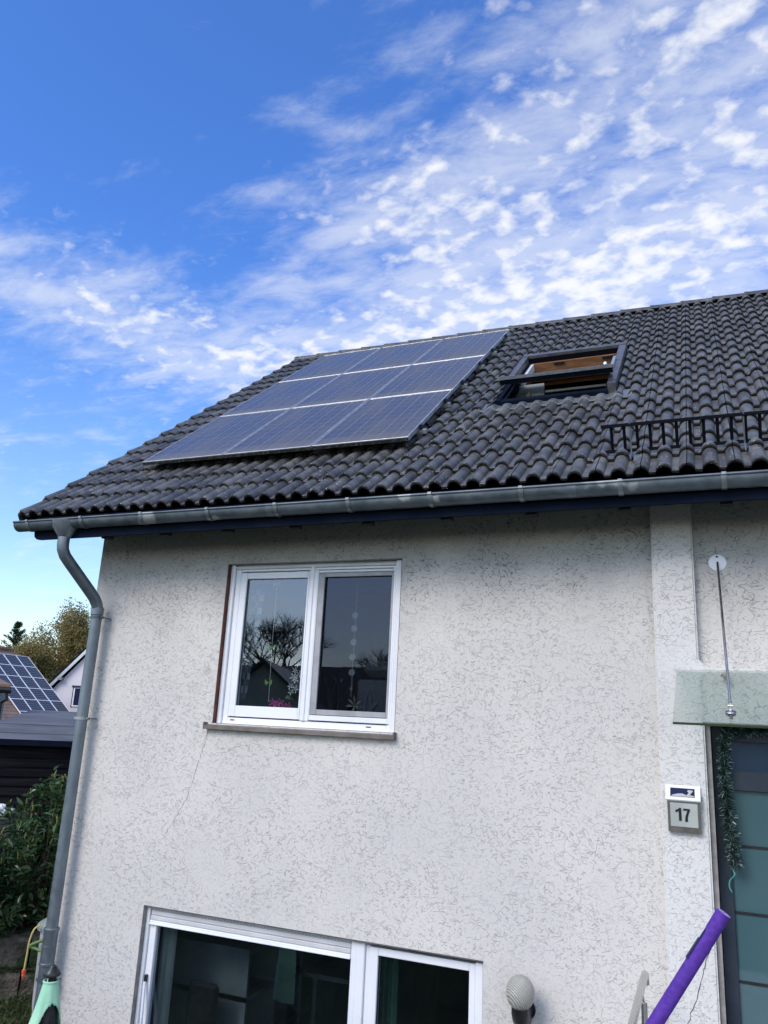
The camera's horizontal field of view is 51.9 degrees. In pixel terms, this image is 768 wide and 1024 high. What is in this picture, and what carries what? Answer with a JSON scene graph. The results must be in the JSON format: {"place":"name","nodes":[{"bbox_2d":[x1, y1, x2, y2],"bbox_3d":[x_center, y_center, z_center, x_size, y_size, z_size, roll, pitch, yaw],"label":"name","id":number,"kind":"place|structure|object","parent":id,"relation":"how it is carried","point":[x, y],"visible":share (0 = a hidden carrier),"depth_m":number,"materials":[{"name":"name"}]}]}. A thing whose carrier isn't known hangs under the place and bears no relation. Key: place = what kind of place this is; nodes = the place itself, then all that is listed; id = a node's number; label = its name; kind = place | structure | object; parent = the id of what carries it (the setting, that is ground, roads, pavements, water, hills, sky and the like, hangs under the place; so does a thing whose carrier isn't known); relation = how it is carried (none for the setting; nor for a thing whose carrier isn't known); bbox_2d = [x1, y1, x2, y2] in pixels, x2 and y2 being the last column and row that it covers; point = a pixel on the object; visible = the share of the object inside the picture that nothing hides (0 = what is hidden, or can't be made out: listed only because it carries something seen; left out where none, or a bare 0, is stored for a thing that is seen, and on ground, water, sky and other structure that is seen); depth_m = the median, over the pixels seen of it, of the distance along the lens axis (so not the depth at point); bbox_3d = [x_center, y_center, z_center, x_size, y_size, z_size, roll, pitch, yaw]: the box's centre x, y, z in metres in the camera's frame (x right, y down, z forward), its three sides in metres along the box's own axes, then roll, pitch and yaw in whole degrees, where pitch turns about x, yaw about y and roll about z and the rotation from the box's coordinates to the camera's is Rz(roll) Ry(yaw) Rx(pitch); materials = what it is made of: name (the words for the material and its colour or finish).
{"place":"outdoors","nodes":[
{"label":"outdoors","id":0,"kind":"place"},
{"bbox_2d":[0,964,35,1023],"bbox_3d":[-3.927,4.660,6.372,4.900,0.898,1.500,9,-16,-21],"label":"earth bank","id":1,"kind":"structure","parent":0,"point":[13,1016],"depth_m":7.22,"materials":[{"name":"green plant"}]},
{"bbox_2d":[0,930,39,1008],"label":"retaining wall","id":2,"kind":"structure","parent":1,"relation":"on","point":[13,948],"depth_m":7.46,"materials":[{"name":"grey stone"}]},
{"bbox_2d":[29,918,46,1015],"bbox_3d":[-3.010,4.371,7.364,0.573,1.180,0.612,5,-15,-9],"label":"water butt","id":3,"kind":"object","parent":1,"relation":"on","point":[42,923],"visible":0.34,"depth_m":7.26,"materials":[{"name":"green"}]},
{"bbox_2d":[21,925,39,978],"bbox_3d":[-3.230,4.017,7.213,0.103,0.442,0.036,6,-15,-12],"label":"garden hose","id":4,"kind":"object","parent":3,"relation":"hanging from","point":[23,972],"visible":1,"depth_m":7.19,"materials":[{"name":"yellow"}]},
{"bbox_2d":[0,0,767,654],"label":"sky","id":5,"kind":"structure","parent":0,"point":[199,199],"materials":[{"name":"blue"}]},
{"bbox_2d":[378,960,741,1023],"bbox_3d":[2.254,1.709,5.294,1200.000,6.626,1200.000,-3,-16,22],"label":"ground","id":6,"kind":"structure","parent":0,"point":[449,1014],"depth_m":9.85,"materials":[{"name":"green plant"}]},
{"bbox_2d":[0,679,11,719],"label":"annex","id":7,"kind":"object","parent":6,"relation":"on","point":[5,688],"visible":1,"depth_m":13.93,"materials":[{"name":"brown tile"}]},
{"bbox_2d":[0,646,21,719],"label":"solar house","id":8,"kind":"structure","parent":6,"relation":"on","point":[10,709],"depth_m":50.80,"materials":[{"name":"brown tile"}]},
{"bbox_2d":[0,654,69,713],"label":"solar array","id":9,"kind":"object","parent":8,"relation":"on","point":[32,689],"visible":0.76,"depth_m":54.21,"materials":[{"name":"blue glass"}]},
{"bbox_2d":[1,620,27,651],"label":"conifer","id":10,"kind":"object","parent":6,"relation":"on","point":[16,635],"visible":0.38,"depth_m":85.83,"materials":[{"name":"green plant"}]},
{"bbox_2d":[4,926,31,989],"bbox_3d":[-5.041,4.486,8.027,4.400,0.600,1.750,9,-16,-21],"label":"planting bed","id":11,"kind":"object","parent":6,"relation":"on","point":[9,927],"depth_m":7.76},
{"bbox_2d":[0,827,24,937],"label":"laurel shrub","id":12,"kind":"object","parent":11,"relation":"on","point":[5,916],"visible":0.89,"depth_m":7.61,"materials":[{"name":"green plant"}]},
{"bbox_2d":[0,809,38,918],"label":"shrub","id":13,"kind":"object","parent":11,"relation":"on","point":[2,825],"visible":0.18,"depth_m":8.51,"materials":[{"name":"plant"}]},
{"bbox_2d":[0,803,14,816],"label":"plastic bag","id":14,"kind":"object","parent":13,"relation":"on","point":[2,807],"visible":0.43,"depth_m":8.47,"materials":[{"name":"white plastic"}]},
{"bbox_2d":[0,764,66,934],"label":"laurel shrub","id":15,"kind":"object","parent":11,"relation":"on","point":[30,893],"visible":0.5,"depth_m":8.08,"materials":[{"name":"green plant"}]},
{"bbox_2d":[12,634,60,682],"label":"budding tree","id":16,"kind":"object","parent":6,"relation":"on","point":[42,661],"visible":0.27,"depth_m":71.05,"materials":[{"name":"green plant"}]},
{"bbox_2d":[0,710,76,879],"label":"garden shed","id":17,"kind":"structure","parent":6,"relation":"on","point":[35,745],"depth_m":9.28,"materials":[{"name":"wood"}]},
{"bbox_2d":[29,964,60,1023],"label":"parasol","id":18,"kind":"object","parent":6,"relation":"on","point":[46,1009],"visible":1,"depth_m":4.97,"materials":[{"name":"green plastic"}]},
{"bbox_2d":[20,595,90,674],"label":"budding tree","id":19,"kind":"object","parent":6,"relation":"on","point":[72,633],"visible":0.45,"depth_m":75.12,"materials":[{"name":"green plant"}]},
{"bbox_2d":[49,646,86,711],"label":"gable house","id":20,"kind":"structure","parent":6,"relation":"on","point":[65,683],"depth_m":61.28,"materials":[{"name":"paint"}]},
{"bbox_2d":[70,685,80,706],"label":"window","id":21,"kind":"structure","parent":20,"relation":"in","point":[76,689],"depth_m":60.98,"materials":[{"name":"white plastic"}]},
{"bbox_2d":[13,289,767,1023],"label":"house","id":22,"kind":"structure","parent":6,"relation":"on","point":[523,557],"depth_m":6.22,"materials":[{"name":"white paint"}]},
{"bbox_2d":[153,912,177,1023],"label":"curtain","id":23,"kind":"object","parent":22,"relation":"hanging from","point":[165,978],"depth_m":6.62,"materials":[{"name":"fabric"}]},
{"bbox_2d":[185,979,218,1023],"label":"office chair","id":24,"kind":"object","parent":22,"relation":"in","point":[202,1003],"visible":1,"depth_m":6.61,"materials":[{"name":"black fabric"}]},
{"bbox_2d":[150,916,351,1023],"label":"shelf unit","id":25,"kind":"object","parent":22,"relation":"in","point":[257,983],"visible":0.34,"depth_m":7.07,"materials":[{"name":"black"}]},
{"bbox_2d":[241,589,263,698],"bbox_3d":[-1.185,1.186,7.134,0.157,0.994,0.010,-3,-16,22],"label":"garland","id":26,"kind":"object","parent":22,"relation":"hanging from","point":[253,598],"visible":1,"depth_m":7.16,"materials":[{"name":"grey fabric"}]},
{"bbox_2d":[265,581,279,701],"bbox_3d":[-0.993,1.144,7.027,0.076,1.070,0.023,-3,-16,22],"label":"butterfly garland","id":27,"kind":"object","parent":22,"relation":"hanging from","point":[273,647],"visible":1,"depth_m":7.01,"materials":[{"name":"grey"}]},
{"bbox_2d":[269,698,290,706],"bbox_3d":[-0.888,1.698,6.876,0.240,0.154,0.130,-3,-16,22],"label":"pink orchid","id":28,"kind":"object","parent":22,"relation":"in","point":[275,704],"visible":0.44,"depth_m":6.84,"materials":[{"name":"pink plant"}]},
{"bbox_2d":[285,661,300,707],"bbox_3d":[-0.729,1.528,6.864,0.281,0.451,0.148,-1,-16,15],"label":"orchid","id":29,"kind":"object","parent":22,"relation":"in","point":[291,686],"visible":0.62,"depth_m":6.86,"materials":[{"name":"white plant"}]},
{"bbox_2d":[202,560,401,739],"bbox_3d":[-0.674,1.144,6.742,1.771,1.454,0.193,-3,-16,22],"label":"window","id":30,"kind":"structure","parent":22,"relation":"in","point":[226,704],"depth_m":6.77,"materials":[{"name":"white plastic"}]},
{"bbox_2d":[130,905,482,1023],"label":"window","id":31,"kind":"structure","parent":22,"relation":"in","point":[365,957],"depth_m":6.08,"materials":[{"name":"white plastic"}]},
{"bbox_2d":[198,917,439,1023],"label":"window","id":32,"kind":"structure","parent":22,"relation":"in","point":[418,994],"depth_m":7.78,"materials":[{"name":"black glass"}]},
{"bbox_2d":[142,329,509,465],"bbox_3d":[-0.322,-1.518,9.546,2.971,2.986,3.736,-3,-16,22],"label":"solar array","id":33,"kind":"object","parent":22,"relation":"on","point":[397,393],"visible":0.98,"depth_m":8.81,"materials":[{"name":"glass"}]},
{"bbox_2d":[318,676,363,710],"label":"dried twigs","id":34,"kind":"object","parent":22,"relation":"on","point":[330,704],"visible":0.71,"depth_m":6.68,"materials":[{"name":"brown plant"}]},
{"bbox_2d":[348,579,358,696],"bbox_3d":[-0.256,1.069,6.740,0.072,1.000,0.016,-3,-16,22],"label":"daisy garland","id":35,"kind":"object","parent":22,"relation":"hanging from","point":[354,630],"visible":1,"depth_m":6.72,"materials":[{"name":"grey"}]},
{"bbox_2d":[347,690,378,711],"bbox_3d":[-0.179,1.580,6.549,0.286,0.205,0.059,0,-15,10],"label":"lily vase","id":36,"kind":"object","parent":22,"relation":"on","point":[372,707],"visible":0.8,"depth_m":6.54,"materials":[{"name":"green plant"}]},
{"bbox_2d":[356,661,387,724],"bbox_3d":[0.043,1.602,6.891,0.480,0.580,0.320,-3,-16,22],"label":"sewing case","id":37,"kind":"object","parent":22,"relation":"on","point":[377,689],"visible":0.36,"depth_m":6.81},
{"bbox_2d":[379,946,398,1023],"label":"green curtain","id":38,"kind":"object","parent":22,"relation":"hanging from","point":[389,991],"depth_m":5.93,"materials":[{"name":"green fabric"}]},
{"bbox_2d":[506,974,535,1023],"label":"wall lamp","id":39,"kind":"object","parent":22,"relation":"attached to","point":[520,993],"visible":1,"depth_m":5.15,"materials":[{"name":"white glass"}]},
{"bbox_2d":[478,342,631,412],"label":"roof window","id":40,"kind":"structure","parent":22,"relation":"in","point":[525,384],"depth_m":8.31,"materials":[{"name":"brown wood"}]},
{"bbox_2d":[665,784,701,833],"bbox_3d":[1.977,1.959,5.206,0.217,0.290,0.072,-3,-16,22],"label":"house number","id":41,"kind":"object","parent":22,"relation":"attached to","point":[684,808],"visible":1,"depth_m":5.19,"materials":[{"name":"white metal"}]},
{"bbox_2d":[600,409,767,460],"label":"snow guard","id":42,"kind":"object","parent":22,"relation":"on","point":[689,420],"visible":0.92,"depth_m":5.66,"materials":[{"name":"black metal"}]},
{"bbox_2d":[673,555,767,727],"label":"door canopy","id":43,"kind":"object","parent":22,"relation":"attached to","point":[717,563],"visible":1,"depth_m":4.98,"materials":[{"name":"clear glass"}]},
{"bbox_2d":[710,726,767,1023],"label":"door","id":44,"kind":"structure","parent":22,"relation":"in","point":[749,895],"depth_m":5.17,"materials":[{"name":"paint"}]},
{"bbox_2d":[715,727,767,891],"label":"tinsel garland","id":45,"kind":"object","parent":22,"relation":"hanging from","point":[733,852],"visible":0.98,"depth_m":5.25,"materials":[{"name":"green plastic"}]},
{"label":"porch landing","id":46,"kind":"structure","parent":6,"relation":"on","visible":0},
{"bbox_2d":[628,970,649,1023],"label":"handrail","id":47,"kind":"object","parent":46,"relation":"on","point":[639,1002],"visible":1,"depth_m":4.49,"materials":[{"name":"metal"}]},
{"bbox_2d":[645,907,730,1023],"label":"pool noodle","id":48,"kind":"object","parent":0,"point":[702,945],"visible":1,"depth_m":3.69,"materials":[{"name":"purple plastic"}]}
]}

